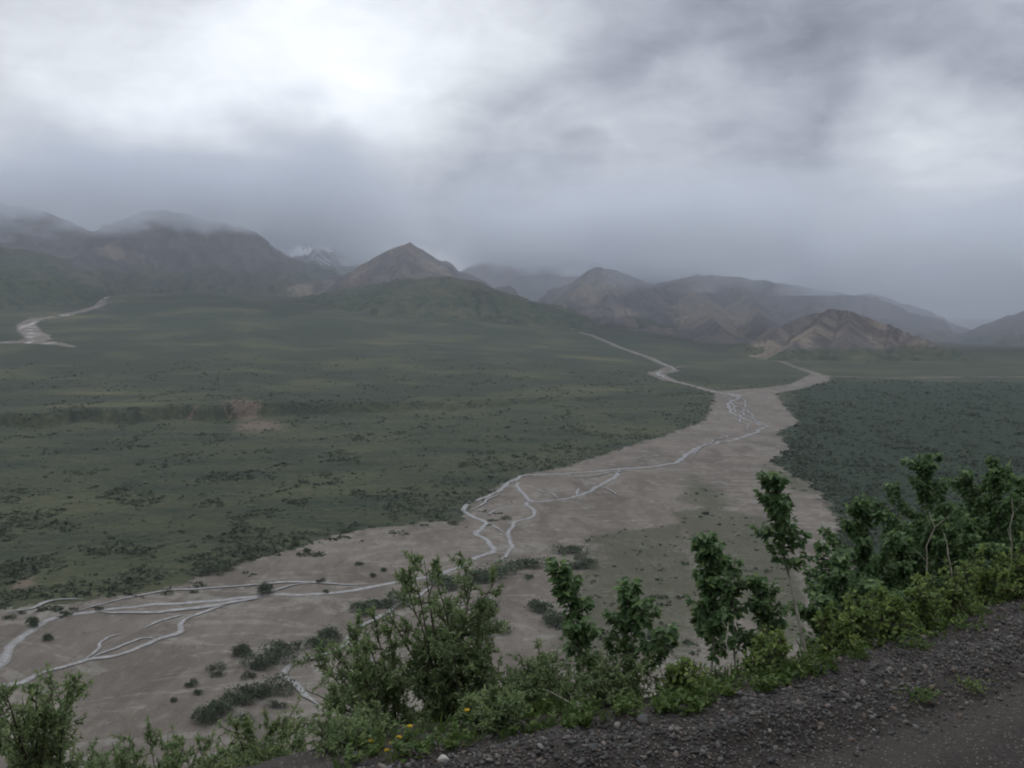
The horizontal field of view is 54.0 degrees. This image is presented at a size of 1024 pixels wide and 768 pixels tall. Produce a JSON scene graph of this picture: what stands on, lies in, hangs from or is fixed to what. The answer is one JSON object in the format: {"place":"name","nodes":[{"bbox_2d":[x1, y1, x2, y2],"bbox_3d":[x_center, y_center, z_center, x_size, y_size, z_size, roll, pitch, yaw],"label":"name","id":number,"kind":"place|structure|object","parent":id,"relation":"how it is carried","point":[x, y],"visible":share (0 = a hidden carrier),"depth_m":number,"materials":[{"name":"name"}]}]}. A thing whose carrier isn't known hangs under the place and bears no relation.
{"place":"outdoors","nodes":[
{"label":"outdoors","id":0,"kind":"place"},
{"bbox_2d":[0,203,92,253],"bbox_3d":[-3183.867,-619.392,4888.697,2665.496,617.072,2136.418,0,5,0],"label":"mountain","id":1,"kind":"structure","parent":0,"point":[23,227],"depth_m":5238.06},
{"bbox_2d":[0,247,118,310],"bbox_3d":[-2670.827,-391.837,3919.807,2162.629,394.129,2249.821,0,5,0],"label":"hill","id":2,"kind":"structure","parent":0,"point":[28,278],"depth_m":4299.27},
{"bbox_2d":[46,210,340,300],"bbox_3d":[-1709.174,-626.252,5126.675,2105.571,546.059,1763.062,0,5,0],"label":"mountain","id":3,"kind":"structure","parent":0,"point":[157,252],"depth_m":4965.70,"materials":[{"name":"stone"}]},
{"bbox_2d":[210,206,370,268],"bbox_3d":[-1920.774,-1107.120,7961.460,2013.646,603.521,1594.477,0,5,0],"label":"mountain","id":4,"kind":"structure","parent":0,"point":[288,237],"depth_m":7789.74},
{"bbox_2d":[0,333,769,704],"bbox_3d":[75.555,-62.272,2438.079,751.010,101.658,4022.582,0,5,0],"label":"river water","id":5,"kind":"structure","parent":0,"point":[6,655],"depth_m":619.24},
{"bbox_2d":[274,242,552,303],"bbox_3d":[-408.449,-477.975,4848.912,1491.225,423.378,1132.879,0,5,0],"label":"mountain","id":6,"kind":"structure","parent":0,"point":[408,260],"depth_m":4780.69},
{"bbox_2d":[287,276,610,332],"bbox_3d":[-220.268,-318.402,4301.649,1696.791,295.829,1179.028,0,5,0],"label":"hill","id":7,"kind":"structure","parent":0,"point":[444,297],"depth_m":4246.25,"materials":[{"name":"plant"}]},
{"bbox_2d":[0,265,1023,767],"bbox_3d":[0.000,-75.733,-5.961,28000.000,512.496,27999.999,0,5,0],"label":"ground","id":8,"kind":"structure","parent":0,"point":[148,335],"depth_m":1130.13,"materials":[{"name":"plant"}]},
{"bbox_2d":[1,613,17,619],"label":"willow bush","id":9,"kind":"object","parent":8,"relation":"on","point":[10,615],"visible":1,"depth_m":578.22,"materials":[{"name":"green plant"}]},
{"bbox_2d":[24,615,41,626],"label":"willow bush","id":10,"kind":"object","parent":8,"relation":"on","point":[33,620],"visible":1,"depth_m":565.82,"materials":[{"name":"green plant"}]},
{"bbox_2d":[42,632,53,640],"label":"willow bush","id":11,"kind":"object","parent":8,"relation":"on","point":[47,636],"visible":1,"depth_m":540.40,"materials":[{"name":"green plant"}]},
{"bbox_2d":[0,661,112,767],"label":"willow shrub","id":12,"kind":"object","parent":8,"relation":"on","point":[42,750],"visible":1,"depth_m":6.06,"materials":[{"name":"green plant"}]},
{"bbox_2d":[63,736,148,767],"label":"willow shrub","id":13,"kind":"object","parent":8,"relation":"on","point":[90,756],"visible":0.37,"depth_m":9.26,"materials":[{"name":"green plant"}]},
{"bbox_2d":[81,714,201,767],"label":"willow shrub","id":14,"kind":"object","parent":8,"relation":"on","point":[122,762],"visible":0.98,"depth_m":8.53,"materials":[{"name":"green plant"}]},
{"bbox_2d":[160,587,173,594],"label":"willow bush","id":15,"kind":"object","parent":8,"relation":"on","point":[167,592],"visible":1,"depth_m":626.35,"materials":[{"name":"green plant"}]},
{"bbox_2d":[184,676,197,686],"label":"willow bush","id":16,"kind":"object","parent":8,"relation":"on","point":[191,683],"visible":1,"depth_m":475.08,"materials":[{"name":"green plant"}]},
{"bbox_2d":[192,688,202,694],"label":"willow bush","id":17,"kind":"object","parent":8,"relation":"on","point":[196,691],"visible":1,"depth_m":466.09,"materials":[{"name":"green plant"}]},
{"bbox_2d":[161,729,237,767],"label":"willow shrub","id":18,"kind":"object","parent":8,"relation":"on","point":[176,753],"visible":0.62,"depth_m":8.80,"materials":[{"name":"green plant"}]},
{"bbox_2d":[189,703,222,726],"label":"willow bush","id":19,"kind":"object","parent":8,"relation":"on","point":[205,714],"visible":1,"depth_m":434.96,"materials":[{"name":"green plant"}]},
{"bbox_2d":[198,562,227,574],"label":"willow bush","id":20,"kind":"object","parent":8,"relation":"on","point":[209,571],"visible":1,"depth_m":673.81,"materials":[{"name":"green plant"}]},
{"bbox_2d":[205,661,226,670],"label":"willow bush","id":21,"kind":"object","parent":8,"relation":"on","point":[213,667],"visible":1,"depth_m":498.02,"materials":[{"name":"green plant"}]},
{"bbox_2d":[201,698,233,716],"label":"willow bush","id":22,"kind":"object","parent":8,"relation":"on","point":[218,706],"visible":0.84,"depth_m":442.59,"materials":[{"name":"green plant"}]},
{"bbox_2d":[208,670,226,677],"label":"willow bush","id":23,"kind":"object","parent":8,"relation":"on","point":[219,672],"visible":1,"depth_m":488.44,"materials":[{"name":"green plant"}]},
{"bbox_2d":[217,689,254,707],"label":"willow bush","id":24,"kind":"object","parent":8,"relation":"on","point":[236,698],"visible":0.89,"depth_m":453.64,"materials":[{"name":"green plant"}]},
{"bbox_2d":[223,710,252,721],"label":"willow bush","id":25,"kind":"object","parent":8,"relation":"on","point":[241,716],"visible":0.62,"depth_m":436.60,"materials":[{"name":"green plant"}]},
{"bbox_2d":[228,641,254,656],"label":"willow bush","id":26,"kind":"object","parent":8,"relation":"on","point":[240,649],"visible":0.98,"depth_m":515.06,"materials":[{"name":"green plant"}]},
{"bbox_2d":[242,555,253,560],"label":"willow bush","id":27,"kind":"object","parent":8,"relation":"on","point":[246,557],"visible":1,"depth_m":710.81,"materials":[{"name":"green plant"}]},
{"bbox_2d":[240,669,257,679],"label":"willow bush","id":28,"kind":"object","parent":8,"relation":"on","point":[249,674],"visible":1,"depth_m":486.62,"materials":[{"name":"green plant"}]},
{"bbox_2d":[223,682,286,698],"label":"willow bush","id":29,"kind":"object","parent":8,"relation":"on","point":[253,691],"visible":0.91,"depth_m":462.03,"materials":[{"name":"green plant"}]},
{"bbox_2d":[206,691,311,767],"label":"willow shrub","id":30,"kind":"object","parent":8,"relation":"on","point":[250,752],"visible":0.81,"depth_m":7.94,"materials":[{"name":"green plant"}]},
{"bbox_2d":[246,651,278,669],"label":"willow bush","id":31,"kind":"object","parent":8,"relation":"on","point":[262,664],"visible":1,"depth_m":498.41,"materials":[{"name":"green plant"}]},
{"bbox_2d":[255,581,274,594],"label":"willow bush","id":32,"kind":"object","parent":8,"relation":"on","point":[264,586],"visible":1,"depth_m":628.95,"materials":[{"name":"green plant"}]},
{"bbox_2d":[238,641,303,666],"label":"willow bush","id":33,"kind":"object","parent":8,"relation":"on","point":[259,658],"visible":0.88,"depth_m":507.29,"materials":[{"name":"green plant"}]},
{"bbox_2d":[243,670,300,697],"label":"willow bush","id":34,"kind":"object","parent":8,"relation":"on","point":[285,685],"visible":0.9,"depth_m":468.13,"materials":[{"name":"green plant"}]},
{"bbox_2d":[263,699,288,708],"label":"willow bush","id":35,"kind":"object","parent":8,"relation":"on","point":[276,703],"visible":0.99,"depth_m":450.50,"materials":[{"name":"green plant"}]},
{"bbox_2d":[260,638,312,652],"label":"willow bush","id":36,"kind":"object","parent":8,"relation":"on","point":[294,644],"visible":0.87,"depth_m":523.14,"materials":[{"name":"green plant"}]},
{"bbox_2d":[303,636,332,650],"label":"willow bush","id":37,"kind":"object","parent":8,"relation":"on","point":[314,641],"visible":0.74,"depth_m":528.23,"materials":[{"name":"green plant"}]},
{"bbox_2d":[315,624,343,642],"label":"willow bush","id":38,"kind":"object","parent":8,"relation":"on","point":[330,633],"visible":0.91,"depth_m":539.88,"materials":[{"name":"green plant"}]},
{"bbox_2d":[338,527,353,531],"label":"willow bush","id":39,"kind":"object","parent":8,"relation":"on","point":[347,529],"visible":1,"depth_m":796.36,"materials":[{"name":"green plant"}]},
{"bbox_2d":[297,691,411,757],"bbox_3d":[-0.960,2.220,6.379,0.709,0.746,1.350,0,5,0],"label":"willow shrub","id":40,"kind":"object","parent":8,"relation":"on","point":[334,739],"visible":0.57,"depth_m":6.02,"materials":[{"name":"green plant"}]},
{"bbox_2d":[290,604,426,733],"bbox_3d":[-1.100,2.270,7.404,1.082,1.557,1.509,0,5,0],"label":"willow shrub","id":41,"kind":"object","parent":8,"relation":"on","point":[364,678],"visible":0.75,"depth_m":7.19,"materials":[{"name":"green plant"}]},
{"bbox_2d":[348,600,376,615],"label":"willow bush","id":42,"kind":"object","parent":8,"relation":"on","point":[363,606],"visible":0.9,"depth_m":590.39,"materials":[{"name":"green plant"}]},
{"bbox_2d":[365,588,408,608],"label":"willow bush","id":43,"kind":"object","parent":8,"relation":"on","point":[385,601],"visible":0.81,"depth_m":601.33,"materials":[{"name":"green plant"}]},
{"bbox_2d":[424,573,462,590],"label":"willow bush","id":44,"kind":"object","parent":8,"relation":"on","point":[448,579],"visible":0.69,"depth_m":642.53,"materials":[{"name":"green plant"}]},
{"bbox_2d":[381,550,509,723],"bbox_3d":[-0.436,1.926,7.075,1.020,1.635,0.926,-2,5,-22],"label":"willow shrub","id":45,"kind":"object","parent":8,"relation":"on","point":[459,620],"visible":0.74,"depth_m":6.99,"materials":[{"name":"green plant"}]},
{"bbox_2d":[408,626,515,719],"bbox_3d":[-0.228,2.117,7.092,0.784,1.034,1.090,4,6,44],"label":"willow shrub","id":46,"kind":"object","parent":8,"relation":"on","point":[461,691],"visible":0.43,"depth_m":6.90,"materials":[{"name":"green plant"}]},
{"bbox_2d":[461,568,498,583],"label":"willow bush","id":47,"kind":"object","parent":8,"relation":"on","point":[480,574],"visible":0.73,"depth_m":655.71,"materials":[{"name":"green plant"}]},
{"bbox_2d":[471,596,500,607],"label":"willow bush","id":48,"kind":"object","parent":8,"relation":"on","point":[485,602],"visible":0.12,"depth_m":597.96,"materials":[{"name":"green plant"}]},
{"bbox_2d":[455,683,525,736],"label":"willow shrub","id":49,"kind":"object","parent":8,"relation":"on","point":[488,712],"visible":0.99,"depth_m":6.00,"materials":[{"name":"green plant"}]},
{"bbox_2d":[472,561,519,581],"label":"willow bush","id":50,"kind":"object","parent":8,"relation":"on","point":[503,569],"visible":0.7,"depth_m":672.04,"materials":[{"name":"green plant"}]},
{"bbox_2d":[483,618,514,636],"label":"willow bush","id":51,"kind":"object","parent":8,"relation":"on","point":[509,628],"visible":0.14,"depth_m":552.13,"materials":[{"name":"green plant"}]},
{"bbox_2d":[0,356,1023,669],"bbox_3d":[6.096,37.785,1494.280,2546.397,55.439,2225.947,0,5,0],"label":"scrub","id":52,"kind":"object","parent":8,"relation":"on","point":[10,572],"visible":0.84,"depth_m":1071.26,"materials":[{"name":"green plant"}]},
{"bbox_2d":[496,554,548,569],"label":"willow bush","id":53,"kind":"object","parent":8,"relation":"on","point":[531,562],"visible":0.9,"depth_m":691.34,"materials":[{"name":"green plant"}]},
{"bbox_2d":[523,598,556,612],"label":"willow bush","id":54,"kind":"object","parent":8,"relation":"on","point":[537,603],"visible":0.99,"depth_m":592.39,"materials":[{"name":"green plant"}]},
{"bbox_2d":[492,637,592,714],"bbox_3d":[0.224,2.214,7.213,0.722,0.910,1.335,0,5,0],"label":"willow shrub","id":55,"kind":"object","parent":8,"relation":"on","point":[541,675],"visible":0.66,"depth_m":6.87,"materials":[{"name":"green plant"}]},
{"bbox_2d":[541,609,565,628],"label":"willow bush","id":56,"kind":"object","parent":8,"relation":"on","point":[552,616],"visible":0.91,"depth_m":567.73,"materials":[{"name":"green plant"}]},
{"bbox_2d":[546,543,590,554],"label":"willow bush","id":57,"kind":"object","parent":8,"relation":"on","point":[575,548],"visible":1,"depth_m":729.80,"materials":[{"name":"green plant"}]},
{"bbox_2d":[543,554,601,699],"bbox_3d":[0.437,1.757,6.863,0.408,1.187,0.427,4,6,39],"label":"poplar sapling","id":58,"kind":"object","parent":8,"relation":"on","point":[581,634],"visible":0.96,"depth_m":6.78,"materials":[{"name":"green plant"}]},
{"bbox_2d":[568,552,598,568],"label":"willow bush","id":59,"kind":"object","parent":8,"relation":"on","point":[578,563],"visible":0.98,"depth_m":691.24,"materials":[{"name":"green plant"}]},
{"bbox_2d":[570,641,664,705],"bbox_3d":[0.723,2.088,6.921,0.704,0.650,0.875,0,5,0],"label":"willow shrub","id":60,"kind":"object","parent":8,"relation":"on","point":[611,681],"visible":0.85,"depth_m":6.78,"materials":[{"name":"green plant"}]},
{"bbox_2d":[597,576,680,692],"bbox_3d":[0.897,1.819,7.004,0.623,0.978,0.441,2,5,24],"label":"poplar sapling","id":61,"kind":"object","parent":8,"relation":"on","point":[635,614],"visible":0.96,"depth_m":6.94,"materials":[{"name":"green plant"}]},
{"bbox_2d":[330,583,1023,767],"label":"verge grass","id":62,"kind":"structure","parent":8,"relation":"on","point":[670,700],"depth_m":6.28,"materials":[{"name":"green plant"}]},
{"bbox_2d":[684,531,737,674],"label":"poplar sapling","id":63,"kind":"object","parent":8,"relation":"on","point":[708,609],"visible":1,"depth_m":7.51,"materials":[{"name":"green plant"}]},
{"bbox_2d":[722,621,729,676],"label":"bare stem","id":64,"kind":"object","parent":8,"relation":"on","point":[727,650],"visible":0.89,"depth_m":6.88,"materials":[{"name":"grey plant"}]},
{"bbox_2d":[718,555,760,667],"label":"poplar sapling","id":65,"kind":"object","parent":8,"relation":"on","point":[741,583],"visible":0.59,"depth_m":8.01,"materials":[{"name":"green plant"}]},
{"bbox_2d":[729,572,789,644],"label":"poplar sapling","id":66,"kind":"object","parent":8,"relation":"on","point":[765,593],"visible":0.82,"depth_m":7.90,"materials":[{"name":"green plant"}]},
{"bbox_2d":[786,538,841,652],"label":"poplar sapling","id":67,"kind":"object","parent":8,"relation":"on","point":[819,548],"visible":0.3,"depth_m":9.12,"materials":[{"name":"green plant"}]},
{"bbox_2d":[797,547,880,637],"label":"poplar sapling","id":68,"kind":"object","parent":8,"relation":"on","point":[840,563],"visible":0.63,"depth_m":8.61,"materials":[{"name":"green plant"}]},
{"bbox_2d":[801,493,913,639],"bbox_3d":[3.512,1.942,9.970,1.388,1.788,1.104,3,5,35],"label":"poplar sapling","id":69,"kind":"object","parent":8,"relation":"on","point":[857,533],"visible":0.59,"depth_m":9.81,"materials":[{"name":"green plant"}]},
{"bbox_2d":[848,517,932,618],"bbox_3d":[4.304,2.399,11.489,1.054,1.900,1.370,0,5,0],"label":"poplar sapling","id":70,"kind":"object","parent":8,"relation":"on","point":[885,529],"visible":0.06,"depth_m":11.37,"materials":[{"name":"green plant"}]},
{"bbox_2d":[859,530,944,621],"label":"poplar sapling","id":71,"kind":"object","parent":8,"relation":"on","point":[904,569],"visible":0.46,"depth_m":9.48,"materials":[{"name":"green plant"}]},
{"bbox_2d":[867,452,997,596],"bbox_3d":[4.202,1.686,10.360,1.122,2.009,1.118,-3,5,-35],"label":"poplar sapling","id":72,"kind":"object","parent":8,"relation":"on","point":[923,483],"visible":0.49,"depth_m":10.18,"materials":[{"name":"green plant"}]},
{"bbox_2d":[915,512,950,579],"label":"bare stem","id":73,"kind":"object","parent":8,"relation":"on","point":[928,542],"visible":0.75,"depth_m":8.72,"materials":[{"name":"grey plant"}]},
{"bbox_2d":[940,531,951,575],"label":"bare stem","id":74,"kind":"object","parent":8,"relation":"on","point":[947,554],"visible":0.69,"depth_m":8.70,"materials":[{"name":"grey plant"}]},
{"bbox_2d":[911,514,988,617],"bbox_3d":[4.145,1.844,9.879,0.852,1.179,0.720,0,5,0],"label":"poplar sapling","id":75,"kind":"object","parent":8,"relation":"on","point":[937,549],"visible":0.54,"depth_m":9.76,"materials":[{"name":"green plant"}]},
{"bbox_2d":[911,503,992,601],"bbox_3d":[5.512,2.617,12.806,1.341,2.263,1.171,-3,5,-30],"label":"poplar sapling","id":76,"kind":"object","parent":8,"relation":"on","point":[953,515],"visible":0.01,"depth_m":12.68,"materials":[{"name":"green plant"}]},
{"bbox_2d":[956,499,996,592],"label":"poplar sapling","id":77,"kind":"object","parent":8,"relation":"on","point":[984,519],"visible":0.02,"depth_m":13.04,"materials":[{"name":"green plant"}]},
{"bbox_2d":[931,464,1023,601],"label":"poplar sapling","id":78,"kind":"object","parent":8,"relation":"on","point":[967,489],"visible":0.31,"depth_m":11.38,"materials":[{"name":"green plant"}]},
{"bbox_2d":[962,454,1023,598],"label":"poplar sapling","id":79,"kind":"object","parent":8,"relation":"on","point":[997,473],"visible":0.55,"depth_m":11.08,"materials":[{"name":"green plant"}]},
{"bbox_2d":[979,473,1023,582],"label":"poplar sapling","id":80,"kind":"object","parent":8,"relation":"on","point":[1018,486],"visible":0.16,"depth_m":11.78,"materials":[{"name":"green plant"}]},
{"bbox_2d":[1007,499,1022,582],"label":"bare stem","id":81,"kind":"object","parent":8,"relation":"on","point":[1010,536],"visible":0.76,"depth_m":9.25,"materials":[{"name":"grey plant"}]},
{"bbox_2d":[0,0,1023,318],"label":"sky","id":82,"kind":"structure","parent":0,"point":[848,147],"materials":[{"name":"grey"}]},
{"bbox_2d":[460,251,728,300],"bbox_3d":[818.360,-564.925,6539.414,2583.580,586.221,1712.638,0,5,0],"label":"mountain","id":83,"kind":"structure","parent":0,"point":[533,277],"depth_m":6354.01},
{"bbox_2d":[535,267,707,339],"bbox_3d":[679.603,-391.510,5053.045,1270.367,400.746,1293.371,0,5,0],"label":"mountain","id":84,"kind":"structure","parent":0,"point":[605,297],"depth_m":4916.68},
{"bbox_2d":[235,595,1023,767],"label":"dirt road","id":85,"kind":"structure","parent":0,"point":[934,746],"depth_m":6.12,"materials":[{"name":"gravel"}]},
{"bbox_2d":[384,724,413,751],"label":"yellow wildflower","id":86,"kind":"object","parent":85,"relation":"on","point":[410,731],"visible":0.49,"depth_m":5.86,"materials":[{"name":"green plant"}]},
{"bbox_2d":[437,754,449,762],"bbox_3d":[-0.378,2.072,5.535,0.061,0.043,0.059,-2,5,-27],"label":"stone","id":87,"kind":"object","parent":85,"relation":"on","point":[442,757],"visible":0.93,"depth_m":5.52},
{"bbox_2d":[464,709,472,730],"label":"yellow wildflower","id":88,"kind":"object","parent":85,"relation":"on","point":[470,714],"visible":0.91,"depth_m":6.00,"materials":[{"name":"green plant"}]},
{"bbox_2d":[614,722,620,728],"bbox_3d":[0.624,2.028,5.981,0.039,0.032,0.063,1,5,16],"label":"stone","id":89,"kind":"object","parent":85,"relation":"on","point":[617,724],"visible":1,"depth_m":5.96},
{"bbox_2d":[653,656,711,697],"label":"leafy shrub","id":90,"kind":"object","parent":85,"relation":"on","point":[681,673],"visible":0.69,"depth_m":6.66,"materials":[{"name":"green plant"}]},
{"bbox_2d":[738,623,793,674],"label":"leafy shrub","id":91,"kind":"object","parent":85,"relation":"on","point":[776,648],"visible":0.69,"depth_m":7.05,"materials":[{"name":"green plant"}]},
{"bbox_2d":[749,470,821,652],"bbox_3d":[1.933,1.335,7.310,0.446,1.438,0.529,-1,5,-14],"label":"poplar sapling","id":92,"kind":"object","parent":85,"relation":"on","point":[777,505],"visible":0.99,"depth_m":7.25,"materials":[{"name":"green plant"}]},
{"bbox_2d":[805,600,863,656],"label":"leafy shrub","id":93,"kind":"object","parent":85,"relation":"on","point":[844,626],"visible":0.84,"depth_m":7.28,"materials":[{"name":"green plant"}]},
{"bbox_2d":[836,587,889,648],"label":"leafy shrub","id":94,"kind":"object","parent":85,"relation":"on","point":[863,620],"visible":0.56,"depth_m":7.55,"materials":[{"name":"green plant"}]},
{"bbox_2d":[867,582,932,642],"bbox_3d":[2.904,1.781,7.681,0.537,0.651,0.389,-2,5,-19],"label":"leafy shrub","id":95,"kind":"object","parent":85,"relation":"on","point":[893,612],"visible":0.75,"depth_m":7.66,"materials":[{"name":"green plant"}]},
{"bbox_2d":[893,684,953,703],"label":"weed","id":96,"kind":"object","parent":85,"relation":"on","point":[929,693],"visible":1,"depth_m":6.61,"materials":[{"name":"green plant"}]},
{"bbox_2d":[899,567,964,633],"bbox_3d":[3.337,1.741,7.994,0.544,0.639,0.533,0,5,0],"label":"leafy shrub","id":97,"kind":"object","parent":85,"relation":"on","point":[923,608],"visible":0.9,"depth_m":7.96,"materials":[{"name":"green plant"}]},
{"bbox_2d":[934,557,985,618],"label":"leafy shrub","id":98,"kind":"object","parent":85,"relation":"on","point":[953,595],"visible":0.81,"depth_m":8.17,"materials":[{"name":"green plant"}]},
{"bbox_2d":[950,674,995,693],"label":"weed","id":99,"kind":"object","parent":85,"relation":"on","point":[972,684],"visible":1,"depth_m":6.80,"materials":[{"name":"green plant"}]},
{"bbox_2d":[965,542,1023,607],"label":"leafy shrub","id":100,"kind":"object","parent":85,"relation":"on","point":[983,578],"visible":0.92,"depth_m":8.59,"materials":[{"name":"green plant"}]},
{"bbox_2d":[996,531,1023,600],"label":"leafy shrub","id":101,"kind":"object","parent":85,"relation":"on","point":[1016,575],"visible":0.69,"depth_m":8.74,"materials":[{"name":"green plant"}]},
{"bbox_2d":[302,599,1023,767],"bbox_3d":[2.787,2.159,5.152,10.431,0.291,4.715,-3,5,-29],"label":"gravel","id":102,"kind":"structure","parent":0,"point":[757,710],"depth_m":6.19,"materials":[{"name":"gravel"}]},
{"bbox_2d":[636,714,649,724],"bbox_3d":[0.793,2.022,6.050,0.085,0.055,0.076,2,5,25],"label":"stone","id":103,"kind":"object","parent":102,"relation":"on","point":[641,719],"visible":1,"depth_m":6.04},
{"bbox_2d":[636,317,722,342],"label":"hill","id":104,"kind":"structure","parent":0,"point":[641,321],"depth_m":4677.14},
{"bbox_2d":[641,274,962,342],"bbox_3d":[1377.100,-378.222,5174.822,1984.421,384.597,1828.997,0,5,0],"label":"mountain","id":105,"kind":"structure","parent":0,"point":[729,309],"depth_m":4993.08,"materials":[{"name":"stone"}]},
{"bbox_2d":[727,309,981,361],"bbox_3d":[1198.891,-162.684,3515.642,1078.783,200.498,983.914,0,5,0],"label":"mountain","id":106,"kind":"structure","parent":0,"point":[837,335],"depth_m":3361.10,"materials":[{"name":"stone"}]},
{"bbox_2d":[860,293,970,333],"bbox_3d":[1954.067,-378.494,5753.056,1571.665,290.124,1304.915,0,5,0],"label":"mountain","id":107,"kind":"structure","parent":0,"point":[954,328],"depth_m":5686.54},
{"bbox_2d":[955,311,1023,344],"bbox_3d":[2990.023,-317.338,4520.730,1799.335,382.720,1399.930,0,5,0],"label":"mountain","id":108,"kind":"structure","parent":0,"point":[1007,330],"depth_m":4713.87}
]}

